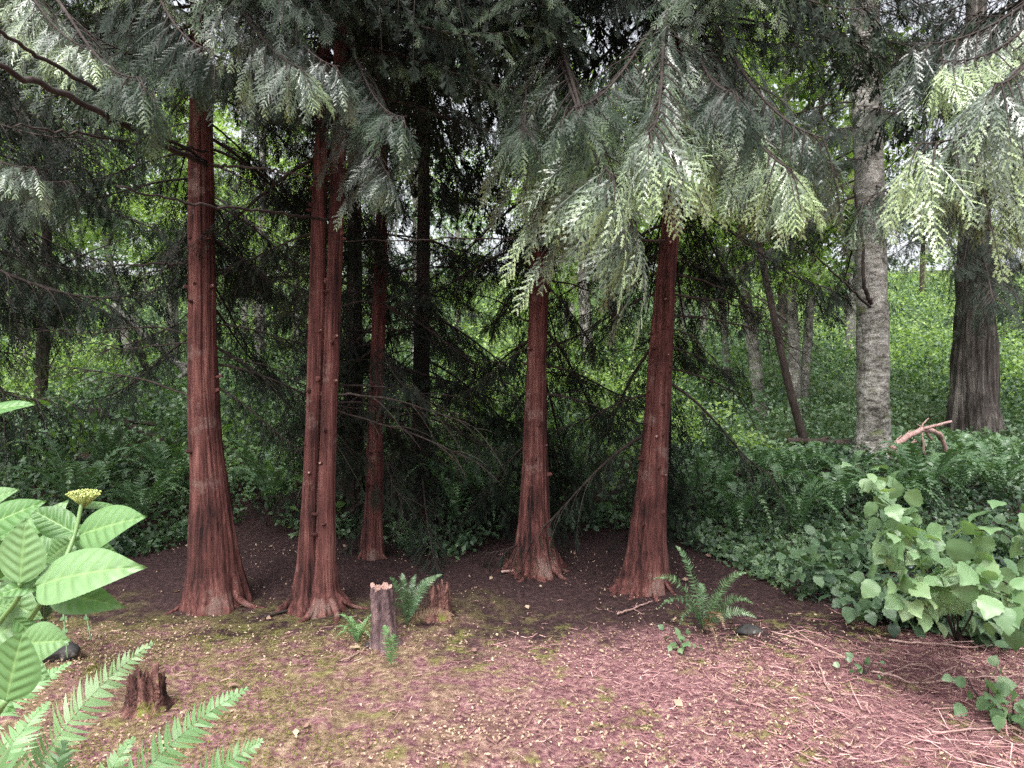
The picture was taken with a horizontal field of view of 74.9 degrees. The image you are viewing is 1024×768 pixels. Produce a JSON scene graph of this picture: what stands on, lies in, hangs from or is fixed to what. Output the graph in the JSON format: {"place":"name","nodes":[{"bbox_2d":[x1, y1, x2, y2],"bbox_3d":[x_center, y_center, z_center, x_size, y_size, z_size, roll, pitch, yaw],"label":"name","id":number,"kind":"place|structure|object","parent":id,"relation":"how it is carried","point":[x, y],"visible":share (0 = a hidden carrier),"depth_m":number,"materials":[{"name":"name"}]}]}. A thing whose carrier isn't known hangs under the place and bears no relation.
{"place":"outdoors","nodes":[
{"label":"outdoors","id":0,"kind":"place"},
{"bbox_2d":[32,572,91,657],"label":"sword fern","id":1,"kind":"object","parent":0,"point":[45,611],"visible":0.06,"depth_m":3.98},
{"bbox_2d":[0,270,1023,767],"bbox_3d":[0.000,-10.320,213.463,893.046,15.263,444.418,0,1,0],"label":"ground","id":2,"kind":"structure","parent":0,"point":[150,594],"depth_m":3.91,"materials":[{"name":"soil"}]},
{"bbox_2d":[0,426,76,470],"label":"sword fern","id":3,"kind":"object","parent":2,"relation":"on","point":[18,452],"visible":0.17,"depth_m":7.48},
{"bbox_2d":[42,641,80,662],"bbox_3d":[-2.699,1.601,3.973,0.274,0.126,0.228,0,1,0],"label":"rock","id":4,"kind":"object","parent":2,"relation":"on","point":[74,649],"visible":0.38,"depth_m":3.93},
{"bbox_2d":[0,400,147,714],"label":"hydrangea bush","id":5,"kind":"object","parent":2,"relation":"on","point":[47,541],"visible":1,"depth_m":0.96,"materials":[{"name":"green plant"}]},
{"bbox_2d":[0,439,163,516],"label":"sword fern","id":6,"kind":"object","parent":2,"relation":"on","point":[95,470],"visible":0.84,"depth_m":6.32,"materials":[{"name":"plant"}]},
{"bbox_2d":[1,1,163,406],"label":"alder tree","id":7,"kind":"object","parent":2,"relation":"on","point":[24,354],"visible":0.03,"depth_m":13.99,"materials":[{"name":"green plant"}]},
{"bbox_2d":[30,149,137,354],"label":"broadleaf tree","id":8,"kind":"object","parent":2,"relation":"on","point":[101,255],"visible":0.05,"depth_m":28.95,"materials":[{"name":"green plant"}]},
{"bbox_2d":[0,0,182,364],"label":"alder tree","id":9,"kind":"object","parent":2,"relation":"on","point":[104,213],"visible":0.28,"depth_m":9.38,"materials":[{"name":"green plant"}]},
{"bbox_2d":[0,0,185,431],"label":"alder tree","id":10,"kind":"object","parent":2,"relation":"on","point":[47,350],"visible":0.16,"depth_m":10.11,"materials":[{"name":"green plant"}]},
{"bbox_2d":[0,0,188,502],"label":"cedar tree","id":11,"kind":"object","parent":2,"relation":"on","point":[30,137],"visible":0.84,"depth_m":5.37,"materials":[{"name":"green plant"}]},
{"bbox_2d":[46,425,156,473],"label":"sword fern","id":12,"kind":"object","parent":2,"relation":"on","point":[105,446],"visible":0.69,"depth_m":7.43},
{"bbox_2d":[0,1,233,403],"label":"alder tree","id":13,"kind":"object","parent":2,"relation":"on","point":[87,236],"visible":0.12,"depth_m":14.84,"materials":[{"name":"green plant"}]},
{"bbox_2d":[85,406,171,443],"bbox_3d":[-5.291,0.540,9.023,1.622,0.538,0.639,0,1,10],"label":"fallen log","id":14,"kind":"object","parent":2,"relation":"on","point":[133,425],"visible":0.3,"depth_m":9.10,"materials":[{"name":"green wood"}]},
{"bbox_2d":[0,640,264,767],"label":"sword fern","id":15,"kind":"object","parent":2,"relation":"on","point":[12,752],"visible":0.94,"depth_m":1.29,"materials":[{"name":"plant"}]},
{"bbox_2d":[93,474,189,526],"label":"sword fern","id":16,"kind":"object","parent":2,"relation":"on","point":[152,496],"visible":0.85,"depth_m":6.35,"materials":[{"name":"plant"}]},
{"bbox_2d":[104,442,188,502],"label":"sword fern","id":17,"kind":"object","parent":2,"relation":"on","point":[162,473],"visible":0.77,"depth_m":6.98,"materials":[{"name":"plant"}]},
{"bbox_2d":[117,662,178,720],"bbox_3d":[-1.842,1.521,3.352,0.252,0.240,0.255,0,1,0],"label":"tree stump","id":18,"kind":"object","parent":2,"relation":"on","point":[147,695],"visible":0.99,"depth_m":3.30,"materials":[{"name":"red wood"}]},
{"bbox_2d":[112,442,187,481],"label":"sword fern","id":19,"kind":"object","parent":2,"relation":"on","point":[170,448],"visible":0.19,"depth_m":7.64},
{"bbox_2d":[111,303,220,378],"bbox_3d":[-5.867,-0.599,11.384,2.812,1.689,0.818,1,2,40],"label":"fallen log","id":20,"kind":"object","parent":2,"relation":"on","point":[184,370],"visible":0.31,"depth_m":11.32,"materials":[{"name":"brown wood"}]},
{"bbox_2d":[82,79,253,346],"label":"broadleaf tree","id":21,"kind":"object","parent":2,"relation":"on","point":[133,260],"visible":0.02,"depth_m":19.69,"materials":[{"name":"green plant"}]},
{"bbox_2d":[67,28,292,394],"bbox_3d":[-8.673,-4.287,17.081,4.906,9.418,5.834,-1,2,-38],"label":"alder tree","id":22,"kind":"object","parent":2,"relation":"on","point":[132,251],"visible":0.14,"depth_m":16.91,"materials":[{"name":"green plant"}]},
{"bbox_2d":[0,0,367,447],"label":"alder tree","id":23,"kind":"object","parent":2,"relation":"on","point":[156,365],"visible":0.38,"depth_m":7.73,"materials":[{"name":"green plant"}]},
{"bbox_2d":[0,0,415,616],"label":"cedar tree","id":24,"kind":"object","parent":2,"relation":"on","point":[92,82],"visible":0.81,"depth_m":4.62,"materials":[{"name":"red plant"}]},
{"bbox_2d":[183,113,288,332],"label":"broadleaf tree","id":25,"kind":"object","parent":2,"relation":"on","point":[219,136],"visible":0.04,"depth_m":27.42,"materials":[{"name":"green plant"}]},
{"bbox_2d":[148,25,347,398],"bbox_3d":[-5.726,-4.194,14.862,4.804,9.524,5.018,-1,1,-26],"label":"alder tree","id":26,"kind":"object","parent":2,"relation":"on","point":[217,119],"visible":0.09,"depth_m":14.88,"materials":[{"name":"green plant"}]},
{"bbox_2d":[224,440,290,469],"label":"sword fern","id":27,"kind":"object","parent":2,"relation":"on","point":[240,445],"visible":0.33,"depth_m":7.63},
{"bbox_2d":[225,451,303,510],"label":"sword fern","id":28,"kind":"object","parent":2,"relation":"on","point":[257,475],"visible":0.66,"depth_m":6.88,"materials":[{"name":"plant"}]},
{"bbox_2d":[229,137,309,346],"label":"broadleaf tree","id":29,"kind":"object","parent":2,"relation":"on","point":[274,219],"visible":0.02,"depth_m":27.17,"materials":[{"name":"green plant"}]},
{"bbox_2d":[25,0,654,624],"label":"cedar tree","id":30,"kind":"object","parent":2,"relation":"on","point":[317,592],"visible":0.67,"depth_m":4.77,"materials":[{"name":"red plant"}]},
{"bbox_2d":[334,613,371,642],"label":"sword fern","id":31,"kind":"object","parent":2,"relation":"on","point":[356,635],"visible":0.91,"depth_m":4.21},
{"bbox_2d":[225,0,524,521],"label":"cedar tree","id":32,"kind":"object","parent":2,"relation":"on","point":[354,493],"visible":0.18,"depth_m":7.20,"materials":[{"name":"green plant"}]},
{"bbox_2d":[217,0,549,560],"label":"cedar tree","id":33,"kind":"object","parent":2,"relation":"on","point":[371,547],"visible":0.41,"depth_m":6.09,"materials":[{"name":"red plant"}]},
{"bbox_2d":[367,582,402,653],"bbox_3d":[-0.796,1.449,4.173,0.207,0.410,0.209,1,1,33],"label":"tree stump","id":34,"kind":"object","parent":2,"relation":"on","point":[382,605],"visible":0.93,"depth_m":4.12,"materials":[{"name":"grey wood"}]},
{"bbox_2d":[380,625,399,665],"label":"sword fern","id":35,"kind":"object","parent":2,"relation":"on","point":[388,649],"visible":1,"depth_m":3.84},
{"bbox_2d":[216,0,599,579],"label":"cedar tree","id":36,"kind":"object","parent":2,"relation":"on","point":[423,211],"visible":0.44,"depth_m":6.75,"materials":[{"name":"green plant"}]},
{"bbox_2d":[329,40,511,375],"bbox_3d":[-3.375,-6.011,21.627,7.212,12.594,6.834,0,1,0],"label":"broadleaf tree","id":37,"kind":"object","parent":2,"relation":"on","point":[412,207],"visible":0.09,"depth_m":21.47,"materials":[{"name":"green plant"}]},
{"bbox_2d":[390,573,454,625],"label":"sword fern","id":38,"kind":"object","parent":2,"relation":"on","point":[422,584],"visible":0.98,"depth_m":4.52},
{"bbox_2d":[424,578,455,622],"bbox_3d":[-0.503,1.496,4.651,0.224,0.280,0.218,0,1,11],"label":"tree stump","id":39,"kind":"object","parent":2,"relation":"on","point":[440,597],"visible":0.93,"depth_m":4.60,"materials":[{"name":"red wood"}]},
{"bbox_2d":[405,145,497,346],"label":"broadleaf tree","id":40,"kind":"object","parent":2,"relation":"on","point":[457,234],"visible":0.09,"depth_m":26.80,"materials":[{"name":"green plant"}]},
{"bbox_2d":[405,454,512,518],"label":"sword fern","id":41,"kind":"object","parent":2,"relation":"on","point":[470,475],"visible":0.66,"depth_m":6.63,"materials":[{"name":"plant"}]},
{"bbox_2d":[452,470,552,525],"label":"sword fern","id":42,"kind":"object","parent":2,"relation":"on","point":[490,494],"visible":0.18,"depth_m":6.85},
{"bbox_2d":[0,271,1023,600],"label":"undergrowth","id":43,"kind":"object","parent":2,"relation":"on","point":[126,543],"visible":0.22,"depth_m":8.72,"materials":[{"name":"green plant"}]},
{"bbox_2d":[0,263,1023,451],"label":"bright undergrowth","id":44,"kind":"object","parent":2,"relation":"on","point":[902,346],"visible":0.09,"depth_m":17.05,"materials":[{"name":"green plant"}]},
{"bbox_2d":[1,554,1023,767],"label":"twig litter","id":45,"kind":"object","parent":2,"relation":"on","point":[791,731],"visible":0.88,"depth_m":3.41,"materials":[{"name":"brown wood"}]},
{"bbox_2d":[1,520,1023,767],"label":"leaf litter","id":46,"kind":"object","parent":2,"relation":"on","point":[627,758],"visible":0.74,"depth_m":3.42,"materials":[{"name":"beige plant"}]},
{"bbox_2d":[46,596,1022,767],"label":"moss","id":47,"kind":"object","parent":2,"relation":"on","point":[228,715],"visible":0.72,"depth_m":3.44,"materials":[{"name":"plant"}]},
{"bbox_2d":[241,0,830,582],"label":"cedar tree","id":48,"kind":"object","parent":2,"relation":"on","point":[581,204],"visible":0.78,"depth_m":4.95,"materials":[{"name":"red plant"}]},
{"bbox_2d":[477,22,663,384],"bbox_3d":[1.593,-4.229,16.986,5.834,9.418,4.906,0,1,22],"label":"alder tree","id":49,"kind":"object","parent":2,"relation":"on","point":[585,325],"visible":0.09,"depth_m":16.85,"materials":[{"name":"green plant"}]},
{"bbox_2d":[549,245,600,339],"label":"broadleaf tree","id":50,"kind":"object","parent":2,"relation":"on","point":[566,289],"visible":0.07,"depth_m":28.67,"materials":[{"name":"green plant"}]},
{"bbox_2d":[550,450,634,504],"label":"sword fern","id":51,"kind":"object","parent":2,"relation":"on","point":[578,460],"visible":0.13,"depth_m":7.02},
{"bbox_2d":[569,57,663,385],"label":"alder tree","id":52,"kind":"object","parent":2,"relation":"on","point":[638,227],"visible":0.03,"depth_m":18.89,"materials":[{"name":"green plant"}]},
{"bbox_2d":[334,0,960,601],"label":"cedar tree","id":53,"kind":"object","parent":2,"relation":"on","point":[692,102],"visible":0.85,"depth_m":5.02,"materials":[{"name":"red plant"}]},
{"bbox_2d":[658,622,702,653],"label":"seedling","id":54,"kind":"object","parent":2,"relation":"on","point":[680,638],"visible":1,"depth_m":4.12,"materials":[{"name":"green plant"}]},
{"bbox_2d":[612,35,756,382],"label":"alder tree","id":55,"kind":"object","parent":2,"relation":"on","point":[683,298],"visible":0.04,"depth_m":17.84,"materials":[{"name":"green plant"}]},
{"bbox_2d":[627,452,751,508],"bbox_3d":[1.847,1.060,7.077,1.283,0.731,1.346,0,1,-7],"label":"sword fern","id":56,"kind":"object","parent":2,"relation":"on","point":[701,460],"visible":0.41,"depth_m":7.03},
{"bbox_2d":[654,546,755,646],"bbox_3d":[1.206,1.376,4.240,0.681,0.550,0.557,-1,2,-44],"label":"sword fern","id":57,"kind":"object","parent":2,"relation":"on","point":[711,613],"visible":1,"depth_m":4.37,"materials":[{"name":"plant"}]},
{"bbox_2d":[671,450,763,495],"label":"sword fern","id":58,"kind":"object","parent":2,"relation":"on","point":[729,464],"visible":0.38,"depth_m":7.63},
{"bbox_2d":[683,418,763,453],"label":"sword fern","id":59,"kind":"object","parent":2,"relation":"on","point":[715,437],"visible":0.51,"depth_m":9.10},
{"bbox_2d":[633,14,853,399],"bbox_3d":[4.870,-4.194,14.963,4.939,9.524,4.915,0,1,0],"label":"alder tree","id":60,"kind":"object","parent":2,"relation":"on","point":[725,351],"visible":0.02,"depth_m":14.93,"materials":[{"name":"green plant"}]},
{"bbox_2d":[694,478,798,527],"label":"sword fern","id":61,"kind":"object","parent":2,"relation":"on","point":[738,508],"visible":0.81,"depth_m":6.83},
{"bbox_2d":[735,623,762,634],"bbox_3d":[1.545,1.607,4.378,0.181,0.078,0.134,0,1,0],"label":"rock","id":62,"kind":"object","parent":2,"relation":"on","point":[746,629],"visible":0.92,"depth_m":4.34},
{"bbox_2d":[724,450,800,481],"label":"sword fern","id":63,"kind":"object","parent":2,"relation":"on","point":[762,466],"visible":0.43,"depth_m":7.87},
{"bbox_2d":[641,1,894,421],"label":"alder tree","id":64,"kind":"object","parent":2,"relation":"on","point":[754,363],"visible":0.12,"depth_m":12.88,"materials":[{"name":"green plant"}]},
{"bbox_2d":[752,210,810,446],"bbox_3d":[3.825,-1.262,9.579,0.996,4.620,0.166,0,1,0],"label":"trunk","id":65,"kind":"object","parent":2,"relation":"on","point":[795,411],"visible":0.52,"depth_m":9.55,"materials":[{"name":"brown plant"}]},
{"bbox_2d":[742,462,826,509],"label":"sword fern","id":66,"kind":"object","parent":2,"relation":"on","point":[778,471],"visible":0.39,"depth_m":7.30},
{"bbox_2d":[745,441,835,476],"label":"sword fern","id":67,"kind":"object","parent":2,"relation":"on","point":[794,457],"visible":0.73,"depth_m":7.83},
{"bbox_2d":[737,96,845,376],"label":"conifer tree","id":68,"kind":"object","parent":2,"relation":"on","point":[782,321],"visible":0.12,"depth_m":20.14,"materials":[{"name":"green plant"}]},
{"bbox_2d":[660,3,924,430],"bbox_3d":[5.052,-3.796,11.834,5.026,9.524,4.912,0,1,0],"label":"alder tree","id":69,"kind":"object","parent":2,"relation":"on","point":[792,332],"visible":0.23,"depth_m":11.88,"materials":[{"name":"green plant"}]},
{"bbox_2d":[739,472,853,533],"bbox_3d":[2.904,1.236,6.782,0.973,0.573,0.894,1,2,43],"label":"sword fern","id":70,"kind":"object","parent":2,"relation":"on","point":[799,501],"visible":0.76,"depth_m":6.73,"materials":[{"name":"plant"}]},
{"bbox_2d":[786,436,852,446],"bbox_3d":[4.418,0.839,9.523,0.942,0.200,0.113,0,1,13],"label":"fallen log","id":71,"kind":"object","parent":2,"relation":"on","point":[822,440],"visible":0.53,"depth_m":9.51,"materials":[{"name":"brown wood"}]},
{"bbox_2d":[785,442,858,477],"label":"sword fern","id":72,"kind":"object","parent":2,"relation":"on","point":[818,449],"visible":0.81,"depth_m":8.03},
{"bbox_2d":[624,434,1023,637],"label":"ground cover","id":73,"kind":"object","parent":2,"relation":"on","point":[910,566],"visible":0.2,"depth_m":6.70,"materials":[{"name":"green plant"}]},
{"bbox_2d":[887,420,951,454],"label":"fallen branch","id":74,"kind":"object","parent":73,"relation":"on","point":[928,430],"visible":0.91,"depth_m":7.74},
{"bbox_2d":[699,2,952,423],"bbox_3d":[5.371,-3.808,12.448,5.847,9.418,4.920,0,1,0],"label":"alder tree","id":75,"kind":"object","parent":2,"relation":"on","point":[805,363],"visible":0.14,"depth_m":12.40,"materials":[{"name":"green plant"}]},
{"bbox_2d":[776,544,879,599],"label":"leafy shrub","id":76,"kind":"object","parent":2,"relation":"on","point":[832,577],"visible":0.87,"depth_m":4.93,"materials":[{"name":"green plant"}]},
{"bbox_2d":[783,464,879,517],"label":"sword fern","id":77,"kind":"object","parent":2,"relation":"on","point":[834,498],"visible":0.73,"depth_m":6.99,"materials":[{"name":"plant"}]},
{"bbox_2d":[804,525,884,571],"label":"leafy shrub","id":78,"kind":"object","parent":2,"relation":"on","point":[849,549],"visible":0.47,"depth_m":5.67,"materials":[{"name":"green plant"}]},
{"bbox_2d":[690,0,1006,459],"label":"fir tree","id":79,"kind":"object","parent":2,"relation":"on","point":[873,422],"visible":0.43,"depth_m":8.81,"materials":[{"name":"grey plant"}]},
{"bbox_2d":[801,450,902,493],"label":"sword fern","id":80,"kind":"object","parent":2,"relation":"on","point":[855,471],"visible":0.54,"depth_m":7.62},
{"bbox_2d":[800,95,903,336],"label":"conifer tree","id":81,"kind":"object","parent":2,"relation":"on","point":[893,310],"visible":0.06,"depth_m":27.14,"materials":[{"name":"green plant"}]},
{"bbox_2d":[832,647,884,680],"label":"seedling","id":82,"kind":"object","parent":2,"relation":"on","point":[849,655],"visible":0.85,"depth_m":3.75,"materials":[{"name":"green plant"}]},
{"bbox_2d":[779,38,951,376],"bbox_3d":[10.210,-5.543,20.004,6.716,11.041,6.217,0,1,0],"label":"broadleaf tree","id":83,"kind":"object","parent":2,"relation":"on","point":[851,319],"visible":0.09,"depth_m":19.81,"materials":[{"name":"green plant"}]},
{"bbox_2d":[818,548,915,625],"bbox_3d":[2.587,1.454,4.600,0.642,0.555,1.068,1,2,40],"label":"leafy shrub","id":84,"kind":"object","parent":2,"relation":"on","point":[860,605],"visible":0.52,"depth_m":4.47,"materials":[{"name":"green plant"}]},
{"bbox_2d":[832,468,949,510],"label":"sword fern","id":85,"kind":"object","parent":2,"relation":"on","point":[899,475],"visible":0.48,"depth_m":6.89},
{"bbox_2d":[794,0,1023,436],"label":"cedar tree","id":86,"kind":"object","parent":2,"relation":"on","point":[974,391],"visible":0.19,"depth_m":10.70,"materials":[{"name":"green plant"}]},
{"bbox_2d":[848,458,969,505],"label":"sword fern","id":87,"kind":"object","parent":2,"relation":"on","point":[913,480],"visible":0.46,"depth_m":7.19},
{"bbox_2d":[855,570,976,639],"bbox_3d":[2.708,1.491,4.438,0.902,0.615,0.601,-1,1,-26],"label":"leafy shrub","id":88,"kind":"object","parent":2,"relation":"on","point":[894,629],"visible":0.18,"depth_m":4.32,"materials":[{"name":"green plant"}]},
{"bbox_2d":[812,0,1023,290],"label":"cedar tree","id":89,"kind":"object","parent":2,"relation":"on","point":[980,160],"visible":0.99,"depth_m":3.06,"materials":[{"name":"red plant"}]},
{"bbox_2d":[894,115,947,300],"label":"conifer tree","id":90,"kind":"object","parent":2,"relation":"on","point":[921,266],"visible":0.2,"depth_m":48.00,"materials":[{"name":"green plant"}]},
{"bbox_2d":[862,441,987,507],"bbox_3d":[4.421,0.977,7.222,1.186,0.761,1.292,1,1,23],"label":"sword fern","id":91,"kind":"object","parent":2,"relation":"on","point":[903,447],"visible":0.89,"depth_m":7.11,"materials":[{"name":"plant"}]},
{"bbox_2d":[842,462,1016,642],"bbox_3d":[2.385,1.039,3.613,1.274,1.219,0.709,-1,1,-26],"label":"leafy shrub","id":92,"kind":"object","parent":2,"relation":"on","point":[934,588],"visible":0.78,"depth_m":3.46,"materials":[{"name":"green plant"}]},
{"bbox_2d":[878,509,996,572],"bbox_3d":[3.503,1.327,5.567,0.962,0.571,0.619,0,1,0],"label":"leafy shrub","id":93,"kind":"object","parent":2,"relation":"on","point":[884,516],"visible":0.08,"depth_m":5.53,"materials":[{"name":"green plant"}]},
{"bbox_2d":[871,666,1023,683],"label":"fallen stick","id":94,"kind":"object","parent":2,"relation":"on","point":[879,672],"visible":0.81,"depth_m":3.71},
{"bbox_2d":[902,150,1007,272],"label":"broadleaf tree","id":95,"kind":"object","parent":2,"relation":"on","point":[931,259],"visible":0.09,"depth_m":28.22,"materials":[{"name":"green plant"}]},
{"bbox_2d":[889,639,1023,649],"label":"fallen stick","id":96,"kind":"object","parent":2,"relation":"on","point":[915,642],"visible":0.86,"depth_m":4.13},
{"bbox_2d":[903,450,1011,495],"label":"sword fern","id":97,"kind":"object","parent":2,"relation":"on","point":[961,475],"visible":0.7,"depth_m":7.52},
{"bbox_2d":[921,429,1016,460],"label":"sword fern","id":98,"kind":"object","parent":2,"relation":"on","point":[958,445],"visible":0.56,"depth_m":8.21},
{"bbox_2d":[931,722,1023,733],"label":"fallen stick","id":99,"kind":"object","parent":2,"relation":"on","point":[950,731],"visible":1,"depth_m":3.17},
{"bbox_2d":[935,441,1023,497],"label":"sword fern","id":100,"kind":"object","parent":2,"relation":"on","point":[1001,466],"visible":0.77,"depth_m":7.49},
{"bbox_2d":[941,498,1023,651],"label":"leafy shrub","id":101,"kind":"object","parent":2,"relation":"on","point":[986,573],"visible":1,"depth_m":2.97,"materials":[{"name":"green plant"}]},
{"bbox_2d":[941,655,1023,720],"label":"seedling","id":102,"kind":"object","parent":2,"relation":"on","point":[960,708],"visible":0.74,"depth_m":3.34,"materials":[{"name":"green plant"}]},
{"bbox_2d":[942,591,1023,650],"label":"leafy shrub","id":103,"kind":"object","parent":2,"relation":"on","point":[975,628],"visible":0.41,"depth_m":4.12,"materials":[{"name":"green plant"}]},
{"bbox_2d":[943,62,1023,353],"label":"conifer tree","id":104,"kind":"object","parent":2,"relation":"on","point":[1004,311],"visible":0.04,"depth_m":21.75,"materials":[{"name":"green plant"}]},
{"bbox_2d":[951,676,1023,731],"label":"seedling","id":105,"kind":"object","parent":2,"relation":"on","point":[995,714],"visible":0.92,"depth_m":3.24,"materials":[{"name":"green plant"}]},
{"bbox_2d":[952,513,1023,557],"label":"leafy shrub","id":106,"kind":"object","parent":2,"relation":"on","point":[1000,520],"visible":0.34,"depth_m":5.79,"materials":[{"name":"green plant"}]},
{"bbox_2d":[973,436,1023,470],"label":"sword fern","id":107,"kind":"object","parent":2,"relation":"on","point":[1016,455],"visible":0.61,"depth_m":8.12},
{"bbox_2d":[0,312,1023,525],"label":"sapling","id":108,"kind":"object","parent":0,"point":[339,504],"depth_m":9.99,"materials":[{"name":"plant"}]},
{"bbox_2d":[0,0,1023,275],"label":"sky","id":109,"kind":"structure","parent":0,"point":[939,267],"materials":[{"name":"white"}]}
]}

